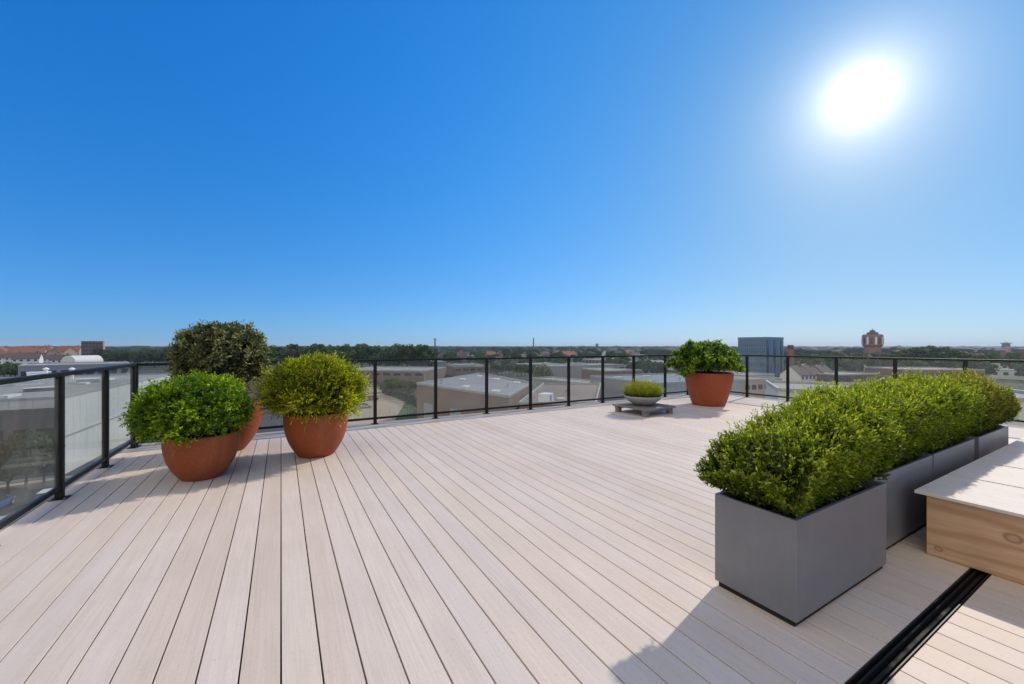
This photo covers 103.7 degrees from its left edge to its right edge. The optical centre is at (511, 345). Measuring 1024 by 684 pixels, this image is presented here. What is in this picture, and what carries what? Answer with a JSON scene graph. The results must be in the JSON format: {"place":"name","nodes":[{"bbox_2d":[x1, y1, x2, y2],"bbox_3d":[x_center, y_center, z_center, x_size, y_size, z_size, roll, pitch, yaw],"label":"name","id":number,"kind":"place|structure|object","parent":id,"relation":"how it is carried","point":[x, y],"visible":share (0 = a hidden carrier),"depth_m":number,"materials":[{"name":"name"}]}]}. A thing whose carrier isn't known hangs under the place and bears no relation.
{"place":"outdoors","nodes":[
{"label":"outdoors","id":0,"kind":"place"},
{"bbox_2d":[17,351,43,363],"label":"white house","id":1,"kind":"structure","parent":0,"point":[31,357],"depth_m":331.29,"materials":[{"name":"paint"}]},
{"bbox_2d":[0,476,71,486],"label":"pavement","id":2,"kind":"structure","parent":0,"point":[22,482],"depth_m":51.15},
{"bbox_2d":[50,353,71,362],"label":"white house","id":3,"kind":"structure","parent":0,"point":[56,359],"depth_m":328.95,"materials":[{"name":"paint"}]},
{"bbox_2d":[55,346,76,355],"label":"town house","id":4,"kind":"structure","parent":0,"point":[66,350],"depth_m":458.87,"materials":[{"name":"red tile"}]},
{"bbox_2d":[243,369,270,391],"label":"industrial hall","id":5,"kind":"structure","parent":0,"point":[250,383],"depth_m":150.67,"materials":[{"name":"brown brick"}]},
{"bbox_2d":[0,357,1023,407],"bbox_3d":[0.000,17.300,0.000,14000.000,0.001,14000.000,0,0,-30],"label":"ground","id":6,"kind":"structure","parent":0,"point":[1017,384],"depth_m":252.90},
{"bbox_2d":[13,347,47,354],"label":"town house","id":7,"kind":"structure","parent":6,"relation":"on","point":[24,350],"depth_m":403.18,"materials":[{"name":"red tile"}]},
{"bbox_2d":[18,361,129,376],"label":"industrial hall","id":8,"kind":"structure","parent":6,"relation":"on","point":[23,369],"depth_m":162.93,"materials":[{"name":"metal"}]},
{"bbox_2d":[61,355,102,361],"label":"arched hall","id":9,"kind":"structure","parent":6,"relation":"on","point":[88,358],"depth_m":329.53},
{"bbox_2d":[81,341,104,354],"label":"apartment block","id":10,"kind":"structure","parent":6,"relation":"on","point":[87,347],"depth_m":395.67,"materials":[{"name":"concrete"}]},
{"bbox_2d":[90,348,110,358],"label":"dense tree","id":11,"kind":"object","parent":6,"relation":"on","point":[98,351],"visible":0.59,"depth_m":354.10,"materials":[{"name":"green plant"}]},
{"bbox_2d":[100,352,116,361],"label":"dense tree","id":12,"kind":"object","parent":6,"relation":"on","point":[104,355],"visible":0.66,"depth_m":329.69,"materials":[{"name":"green plant"}]},
{"bbox_2d":[111,349,132,360],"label":"dense tree","id":13,"kind":"object","parent":6,"relation":"on","point":[122,355],"visible":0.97,"depth_m":329.71,"materials":[{"name":"green plant"}]},
{"bbox_2d":[129,350,148,367],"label":"dense tree","id":14,"kind":"object","parent":6,"relation":"on","point":[136,356],"visible":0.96,"depth_m":317.68,"materials":[{"name":"green plant"}]},
{"bbox_2d":[0,408,288,515],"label":"car park","id":15,"kind":"structure","parent":6,"relation":"on","point":[21,495],"depth_m":49.77,"materials":[{"name":"asphalt"}]},
{"bbox_2d":[0,495,14,508],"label":"parked car","id":16,"kind":"object","parent":15,"relation":"on","point":[5,500],"visible":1,"depth_m":42.87,"materials":[{"name":"blue paint"}]},
{"bbox_2d":[0,437,29,493],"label":"dense tree","id":17,"kind":"object","parent":15,"relation":"on","point":[12,465],"visible":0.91,"depth_m":46.37,"materials":[{"name":"green plant"}]},
{"bbox_2d":[5,428,53,489],"bbox_3d":[-58.362,13.664,48.737,4.020,7.280,4.741,0,0,-36],"label":"dense tree","id":18,"kind":"object","parent":15,"relation":"on","point":[37,444],"visible":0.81,"depth_m":48.25,"materials":[{"name":"green plant"}]},
{"bbox_2d":[31,488,52,501],"bbox_3d":[-51.005,16.503,44.509,1.824,1.491,4.260,0,0,-28],"label":"parked car","id":19,"kind":"object","parent":15,"relation":"on","point":[40,493],"visible":0.06,"depth_m":43.24,"materials":[{"name":"white paint"}]},
{"bbox_2d":[34,438,53,484],"bbox_3d":[-58.077,14.434,49.911,3.512,5.737,3.506,0,0,-26],"label":"dense tree","id":20,"kind":"object","parent":15,"relation":"on","point":[51,459],"visible":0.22,"depth_m":49.93,"materials":[{"name":"green plant"}]},
{"bbox_2d":[0,372,170,482],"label":"office hall","id":21,"kind":"structure","parent":15,"relation":"on","point":[21,411],"depth_m":58.40,"materials":[{"name":"metal"}]},
{"bbox_2d":[14,380,39,385],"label":"rooflight","id":22,"kind":"object","parent":21,"relation":"on","point":[33,382],"visible":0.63,"depth_m":70.53,"materials":[{"name":"white paint"}]},
{"bbox_2d":[13,428,53,441],"bbox_3d":[-61.589,12.000,51.838,3.681,2.600,0.100,0,0,-27],"label":"window","id":23,"kind":"structure","parent":21,"relation":"in","point":[50,431],"depth_m":52.31,"materials":[{"name":"glass"}]},
{"bbox_2d":[22,386,53,391],"bbox_3d":[-72.488,6.640,62.000,1.484,0.600,3.816,0,0,31],"label":"air unit","id":24,"kind":"object","parent":21,"relation":"on","point":[38,389],"visible":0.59,"depth_m":61.41,"materials":[{"name":"white paint"}]},
{"bbox_2d":[76,378,100,382],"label":"rooflight","id":25,"kind":"object","parent":21,"relation":"on","point":[93,380],"visible":0.91,"depth_m":75.76,"materials":[{"name":"white paint"}]},
{"bbox_2d":[144,349,164,367],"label":"dense tree","id":26,"kind":"object","parent":6,"relation":"on","point":[152,355],"visible":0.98,"depth_m":318.98,"materials":[{"name":"green plant"}]},
{"bbox_2d":[269,348,286,368],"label":"broadleaf tree","id":27,"kind":"object","parent":6,"relation":"on","point":[276,357],"visible":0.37,"depth_m":251.92,"materials":[{"name":"green plant"}]},
{"bbox_2d":[271,346,295,365],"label":"dense tree","id":28,"kind":"object","parent":6,"relation":"on","point":[287,352],"visible":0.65,"depth_m":254.62,"materials":[{"name":"green plant"}]},
{"bbox_2d":[298,346,316,355],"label":"broadleaf tree","id":29,"kind":"object","parent":6,"relation":"on","point":[305,350],"visible":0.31,"depth_m":259.54,"materials":[{"name":"green plant"}]},
{"bbox_2d":[315,344,334,356],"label":"broadleaf tree","id":30,"kind":"object","parent":6,"relation":"on","point":[329,347],"visible":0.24,"depth_m":260.94,"materials":[{"name":"green plant"}]},
{"bbox_2d":[335,344,357,362],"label":"broadleaf tree","id":31,"kind":"object","parent":6,"relation":"on","point":[348,353],"visible":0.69,"depth_m":262.97,"materials":[{"name":"green plant"}]},
{"bbox_2d":[351,343,368,367],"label":"dense tree","id":32,"kind":"object","parent":6,"relation":"on","point":[359,347],"visible":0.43,"depth_m":272.03,"materials":[{"name":"green plant"}]},
{"bbox_2d":[358,346,377,366],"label":"dense tree","id":33,"kind":"object","parent":6,"relation":"on","point":[365,355],"visible":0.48,"depth_m":258.52,"materials":[{"name":"green plant"}]},
{"bbox_2d":[333,387,404,424],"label":"sandy lot","id":34,"kind":"structure","parent":6,"relation":"on","point":[385,402],"depth_m":111.08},
{"bbox_2d":[377,379,394,390],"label":"leafy shrub","id":35,"kind":"object","parent":34,"relation":"on","point":[382,385],"visible":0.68,"depth_m":148.76,"materials":[{"name":"green plant"}]},
{"bbox_2d":[362,345,383,363],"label":"dense tree","id":36,"kind":"object","parent":6,"relation":"on","point":[376,351],"visible":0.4,"depth_m":258.84,"materials":[{"name":"green plant"}]},
{"bbox_2d":[369,350,390,365],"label":"broadleaf tree","id":37,"kind":"object","parent":6,"relation":"on","point":[377,356],"visible":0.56,"depth_m":254.43,"materials":[{"name":"green plant"}]},
{"bbox_2d":[380,350,397,365],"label":"dense tree","id":38,"kind":"object","parent":6,"relation":"on","point":[393,354],"visible":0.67,"depth_m":256.88,"materials":[{"name":"green plant"}]},
{"bbox_2d":[387,343,401,365],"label":"broadleaf tree","id":39,"kind":"object","parent":6,"relation":"on","point":[394,347],"visible":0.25,"depth_m":268.01,"materials":[{"name":"green plant"}]},
{"bbox_2d":[349,366,445,381],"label":"hall","id":40,"kind":"structure","parent":6,"relation":"on","point":[416,374],"depth_m":193.63,"materials":[{"name":"metal"}]},
{"bbox_2d":[392,377,411,391],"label":"leafy shrub","id":41,"kind":"object","parent":6,"relation":"on","point":[398,384],"visible":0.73,"depth_m":146.84,"materials":[{"name":"green plant"}]},
{"bbox_2d":[395,396,416,420],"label":"verge","id":42,"kind":"structure","parent":6,"relation":"on","point":[412,409],"depth_m":105.96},
{"bbox_2d":[397,344,418,366],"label":"dense tree","id":43,"kind":"object","parent":6,"relation":"on","point":[406,352],"visible":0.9,"depth_m":252.64,"materials":[{"name":"green plant"}]},
{"bbox_2d":[401,379,416,392],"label":"leafy shrub","id":44,"kind":"object","parent":6,"relation":"on","point":[409,386],"visible":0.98,"depth_m":145.00,"materials":[{"name":"green plant"}]},
{"bbox_2d":[415,344,438,366],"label":"dense tree","id":45,"kind":"object","parent":6,"relation":"on","point":[425,352],"visible":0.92,"depth_m":252.67,"materials":[{"name":"green plant"}]},
{"bbox_2d":[446,364,489,376],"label":"industrial hall","id":46,"kind":"structure","parent":6,"relation":"on","point":[451,370],"depth_m":228.65,"materials":[{"name":"grey brick"}]},
{"bbox_2d":[416,373,528,417],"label":"warehouse","id":47,"kind":"structure","parent":6,"relation":"on","point":[462,392],"depth_m":88.34,"materials":[{"name":"grey brick"}]},
{"bbox_2d":[424,403,432,417],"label":"loading door","id":48,"kind":"structure","parent":47,"relation":"in","point":[428,408],"depth_m":92.67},
{"bbox_2d":[3,345,1023,356],"bbox_3d":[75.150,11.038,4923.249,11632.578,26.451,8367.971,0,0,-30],"label":"woodland","id":49,"kind":"object","parent":6,"relation":"on","point":[596,350],"visible":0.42,"depth_m":670.45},
{"bbox_2d":[532,362,554,376],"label":"leafy shrub","id":50,"kind":"object","parent":6,"relation":"on","point":[539,371],"visible":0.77,"depth_m":176.27,"materials":[{"name":"green plant"}]},
{"bbox_2d":[536,363,582,378],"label":"industrial hall","id":51,"kind":"structure","parent":6,"relation":"on","point":[559,370],"depth_m":188.71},
{"bbox_2d":[532,376,589,390],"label":"industrial hall","id":52,"kind":"structure","parent":6,"relation":"on","point":[537,382],"depth_m":138.65,"materials":[{"name":"grey metal"}]},
{"bbox_2d":[581,359,605,362],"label":"flat shed","id":53,"kind":"structure","parent":6,"relation":"on","point":[591,360],"depth_m":351.12,"materials":[{"name":"white brick"}]},
{"bbox_2d":[570,363,624,367],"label":"industrial hall","id":54,"kind":"structure","parent":6,"relation":"on","point":[612,365],"depth_m":235.27,"materials":[{"name":"grey metal"}]},
{"bbox_2d":[582,367,641,378],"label":"industrial hall","id":55,"kind":"structure","parent":6,"relation":"on","point":[587,372],"depth_m":182.41,"materials":[{"name":"grey"}]},
{"bbox_2d":[639,361,656,372],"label":"broadleaf tree","id":56,"kind":"object","parent":6,"relation":"on","point":[645,366],"visible":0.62,"depth_m":216.77,"materials":[{"name":"green plant"}]},
{"bbox_2d":[590,373,741,400],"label":"industrial hall","id":57,"kind":"structure","parent":6,"relation":"on","point":[613,386],"depth_m":109.20,"materials":[{"name":"grey metal"}]},
{"bbox_2d":[725,371,774,376],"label":"industrial hall","id":58,"kind":"structure","parent":6,"relation":"on","point":[759,374],"depth_m":158.69,"materials":[{"name":"metal"}]},
{"bbox_2d":[734,374,781,397],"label":"industrial hall","id":59,"kind":"structure","parent":6,"relation":"on","point":[757,384],"depth_m":120.39,"materials":[{"name":"concrete"}]},
{"bbox_2d":[738,337,783,377],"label":"office tower","id":60,"kind":"structure","parent":6,"relation":"on","point":[761,346],"depth_m":191.99,"materials":[{"name":"blue glass"}]},
{"bbox_2d":[787,345,793,363],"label":"brick tower","id":61,"kind":"structure","parent":6,"relation":"on","point":[790,350],"depth_m":230.63,"materials":[{"name":"brick"}]},
{"bbox_2d":[801,362,821,381],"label":"white house","id":62,"kind":"structure","parent":6,"relation":"on","point":[813,370],"depth_m":169.59,"materials":[{"name":"tile"}]},
{"bbox_2d":[814,362,833,372],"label":"white house","id":63,"kind":"structure","parent":6,"relation":"on","point":[822,367],"depth_m":174.25,"materials":[{"name":"tile"}]},
{"bbox_2d":[816,371,879,382],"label":"industrial hall","id":64,"kind":"structure","parent":6,"relation":"on","point":[847,376],"depth_m":163.88,"materials":[{"name":"metal"}]},
{"bbox_2d":[838,355,864,371],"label":"broadleaf tree","id":65,"kind":"object","parent":6,"relation":"on","point":[852,364],"visible":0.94,"depth_m":217.89,"materials":[{"name":"green plant"}]},
{"bbox_2d":[865,356,893,366],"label":"dense tree","id":66,"kind":"object","parent":6,"relation":"on","point":[877,362],"visible":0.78,"depth_m":210.57,"materials":[{"name":"green plant"}]},
{"bbox_2d":[889,351,908,363],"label":"dense tree","id":67,"kind":"object","parent":6,"relation":"on","point":[898,354],"visible":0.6,"depth_m":286.44,"materials":[{"name":"green plant"}]},
{"bbox_2d":[899,350,917,357],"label":"dense tree","id":68,"kind":"object","parent":6,"relation":"on","point":[911,354],"visible":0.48,"depth_m":288.10,"materials":[{"name":"green plant"}]},
{"bbox_2d":[899,360,929,366],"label":"broadleaf tree","id":69,"kind":"object","parent":6,"relation":"on","point":[910,363],"visible":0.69,"depth_m":221.07,"materials":[{"name":"green plant"}]},
{"bbox_2d":[865,367,984,381],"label":"industrial hall","id":70,"kind":"structure","parent":6,"relation":"on","point":[884,371],"depth_m":182.72,"materials":[{"name":"metal"}]},
{"bbox_2d":[912,347,947,366],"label":"broadleaf tree","id":71,"kind":"object","parent":6,"relation":"on","point":[927,352],"visible":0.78,"depth_m":282.25,"materials":[{"name":"green plant"}]},
{"bbox_2d":[933,361,956,367],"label":"dense tree","id":72,"kind":"object","parent":6,"relation":"on","point":[949,364],"visible":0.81,"depth_m":223.35,"materials":[{"name":"green plant"}]},
{"bbox_2d":[946,350,966,358],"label":"broadleaf tree","id":73,"kind":"object","parent":6,"relation":"on","point":[957,354],"visible":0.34,"depth_m":286.66,"materials":[{"name":"green plant"}]},
{"bbox_2d":[959,361,1000,374],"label":"broadleaf tree","id":74,"kind":"object","parent":6,"relation":"on","point":[989,368],"visible":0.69,"depth_m":194.89,"materials":[{"name":"green plant"}]},
{"bbox_2d":[990,368,1023,379],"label":"flat shed","id":75,"kind":"structure","parent":6,"relation":"on","point":[1005,373],"depth_m":209.07,"materials":[{"name":"white concrete"}]},
{"bbox_2d":[1014,364,1023,376],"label":"broadleaf tree","id":76,"kind":"object","parent":6,"relation":"on","point":[1019,370],"visible":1,"depth_m":195.84,"materials":[{"name":"green plant"}]},
{"bbox_3d":[3.722,9.551,2.214,12.200,15.498,14.030,0,0,-30],"label":"apartment building","id":77,"kind":"object","parent":6,"relation":"on","visible":0},
{"bbox_2d":[196,443,365,683],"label":"roof slab","id":78,"kind":"structure","parent":77,"relation":"on","point":[281,592],"depth_m":2.17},
{"bbox_2d":[0,395,1023,683],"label":"roof deck","id":79,"kind":"structure","parent":78,"relation":"on","point":[566,545],"depth_m":2.27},
{"bbox_2d":[0,363,139,545],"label":"glass railing","id":80,"kind":"object","parent":79,"relation":"on","point":[61,483],"visible":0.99,"depth_m":3.42,"materials":[{"name":"metal"}]},
{"bbox_2d":[161,426,239,481],"bbox_3d":[-3.091,1.080,4.014,0.624,0.440,0.624,0,0,-30],"label":"terracotta pot","id":81,"kind":"object","parent":79,"relation":"on","point":[203,458],"visible":0.84,"depth_m":3.80,"materials":[{"name":"ceramic"}]},
{"bbox_2d":[117,368,262,455],"bbox_3d":[-3.168,0.606,3.998,1.077,0.769,1.055,0,0,29],"label":"potted shrub","id":82,"kind":"object","parent":81,"relation":"in","point":[194,404],"visible":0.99,"depth_m":3.71,"materials":[{"name":"green plant"}]},
{"bbox_2d":[233,398,262,450],"bbox_3d":[-3.553,1.000,5.040,0.740,0.600,0.740,0,0,-30],"label":"terracotta pot","id":83,"kind":"object","parent":79,"relation":"on","point":[247,434],"visible":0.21,"depth_m":4.99,"materials":[{"name":"ceramic"}]},
{"bbox_2d":[162,319,276,389],"bbox_3d":[-3.587,0.226,4.982,1.189,1.158,1.208,0,0,-30],"label":"potted shrub","id":84,"kind":"object","parent":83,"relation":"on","point":[239,350],"visible":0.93,"depth_m":4.70,"materials":[{"name":"green plant"}]},
{"bbox_2d":[283,407,347,457],"bbox_3d":[-2.349,1.040,4.832,0.704,0.520,0.704,0,0,-30],"label":"terracotta pot","id":85,"kind":"object","parent":79,"relation":"on","point":[323,437],"visible":0.81,"depth_m":4.57,"materials":[{"name":"ceramic"}]},
{"bbox_2d":[249,350,372,430],"bbox_3d":[-2.384,0.491,4.837,1.370,0.920,1.385,0,0,-30],"label":"potted shrub","id":86,"kind":"object","parent":85,"relation":"in","point":[318,384],"visible":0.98,"depth_m":4.50,"materials":[{"name":"green plant"}]},
{"bbox_2d":[612,402,675,416],"bbox_3d":[2.569,1.225,7.853,0.840,0.150,0.839,0,0,-32],"label":"plant stand","id":87,"kind":"object","parent":79,"relation":"on","point":[654,407],"visible":0.79,"depth_m":7.64,"materials":[{"name":"grey wood"}]},
{"bbox_2d":[624,394,661,405],"bbox_3d":[2.551,1.056,7.844,0.716,0.186,0.716,0,0,-30],"label":"concrete bowl","id":88,"kind":"object","parent":87,"relation":"on","point":[640,401],"visible":0.77,"depth_m":7.60,"materials":[{"name":"concrete"}]},
{"bbox_2d":[622,377,664,397],"bbox_3d":[2.562,0.787,7.814,0.858,0.437,0.868,0,0,-30],"label":"heather plant","id":89,"kind":"object","parent":88,"relation":"on","point":[643,389],"visible":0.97,"depth_m":7.67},
{"bbox_2d":[685,371,733,406],"bbox_3d":[4.357,0.940,8.916,1.000,0.720,1.000,0,0,-30],"label":"terracotta pot","id":90,"kind":"object","parent":79,"relation":"on","point":[709,390],"visible":0.89,"depth_m":8.56,"materials":[{"name":"ceramic"}]},
{"bbox_2d":[664,339,745,379],"bbox_3d":[4.256,0.282,8.902,1.591,0.897,1.608,0,0,34],"label":"potted shrub","id":91,"kind":"object","parent":90,"relation":"in","point":[690,355],"visible":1,"depth_m":8.52,"materials":[{"name":"green plant"}]},
{"bbox_2d":[715,479,885,626],"bbox_3d":[1.644,1.050,2.267,1.020,0.500,0.400,0,0,-30],"label":"planter box","id":92,"kind":"object","parent":79,"relation":"on","point":[790,570],"visible":0.77,"depth_m":2.02,"materials":[{"name":"grey metal"}]},
{"bbox_2d":[694,382,905,518],"bbox_3d":[1.611,0.595,2.254,1.250,0.776,0.612,0,0,-30],"label":"hedge plant","id":93,"kind":"object","parent":92,"relation":"in","point":[802,457],"visible":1,"depth_m":2.06,"materials":[{"name":"green plant"}]},
{"bbox_2d":[870,454,931,549],"bbox_3d":[2.536,1.050,2.862,1.020,0.500,0.400,0,0,-30],"label":"planter box","id":94,"kind":"object","parent":79,"relation":"on","point":[906,510],"visible":0.22,"depth_m":2.69,"materials":[{"name":"grey metal"}]},
{"bbox_2d":[787,377,948,469],"bbox_3d":[2.533,0.587,2.854,1.233,0.755,0.635,0,0,-30],"label":"hedge plant","id":95,"kind":"object","parent":94,"relation":"in","point":[920,415],"visible":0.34,"depth_m":2.71,"materials":[{"name":"green plant"}]},
{"bbox_2d":[921,438,974,480],"bbox_3d":[3.447,1.050,3.385,1.020,0.500,0.400,0,0,-30],"label":"planter box","id":96,"kind":"object","parent":79,"relation":"on","point":[952,458],"visible":0.28,"depth_m":3.17,"materials":[{"name":"grey metal"}]},
{"bbox_2d":[862,367,990,453],"bbox_3d":[3.470,0.575,3.392,1.237,0.771,0.625,0,0,-30],"label":"hedge plant","id":97,"kind":"object","parent":96,"relation":"in","point":[967,407],"visible":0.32,"depth_m":3.17,"materials":[{"name":"green plant"}]},
{"bbox_2d":[914,437,1023,583],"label":"plywood box","id":98,"kind":"object","parent":79,"relation":"on","point":[975,514],"visible":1,"depth_m":2.41,"materials":[{"name":"beige wood"}]},
{"bbox_2d":[964,425,1007,459],"bbox_3d":[4.425,1.050,3.940,1.020,0.500,0.400,0,0,-30],"label":"planter box","id":99,"kind":"object","parent":79,"relation":"on","point":[990,442],"visible":0.27,"depth_m":3.71,"materials":[{"name":"grey metal"}]},
{"bbox_2d":[931,367,1022,436],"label":"hedge plant","id":100,"kind":"object","parent":99,"relation":"in","point":[1005,405],"visible":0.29,"depth_m":3.70,"materials":[{"name":"green plant"}]},
{"bbox_2d":[0,394,1023,531],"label":"roof edge","id":101,"kind":"object","parent":78,"relation":"on","point":[256,434],"visible":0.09,"depth_m":6.92,"materials":[{"name":"grey concrete"}]},
{"bbox_2d":[129,355,688,446],"bbox_3d":[0.255,0.762,8.162,11.955,1.076,0.110,0,0,-30],"label":"glass railing","id":102,"kind":"object","parent":101,"relation":"on","point":[374,418],"visible":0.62,"depth_m":7.71,"materials":[{"name":"glass"}]},
{"bbox_2d":[709,355,1023,421],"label":"glass railing","id":103,"kind":"object","parent":101,"relation":"on","point":[965,364],"visible":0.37,"depth_m":8.58,"materials":[{"name":"metal"}]},
{"bbox_2d":[845,568,991,683],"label":"floor channel","id":104,"kind":"object","parent":78,"relation":"on","point":[890,660],"depth_m":1.84,"materials":[{"name":"black metal"}]},
{"bbox_2d":[0,0,1023,346],"label":"sky","id":105,"kind":"structure","parent":0,"point":[639,173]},
{"bbox_2d":[519,383,600,408],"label":"warehouse","id":106,"kind":"structure","parent":0,"point":[579,391],"depth_m":90.30,"materials":[{"name":"grey metal"}]},
{"bbox_2d":[538,392,553,401],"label":"roof cabin","id":107,"kind":"object","parent":106,"relation":"on","point":[545,397],"visible":0.92,"depth_m":75.15,"materials":[{"name":"white paint"}]},
{"bbox_2d":[778,363,811,380],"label":"white house","id":108,"kind":"structure","parent":0,"point":[798,372],"depth_m":165.38,"materials":[{"name":"paint"}]},
{"bbox_2d":[861,328,883,352],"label":"water tower","id":109,"kind":"structure","parent":0,"point":[872,340],"depth_m":513.71,"materials":[{"name":"red brick"}]},
{"label":"yard","id":110,"kind":"structure","parent":0,"visible":0},
{"bbox_2d":[765,380,1023,425],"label":"industrial hall","id":111,"kind":"structure","parent":110,"relation":"on","point":[776,387],"depth_m":62.95,"materials":[{"name":"metal"}]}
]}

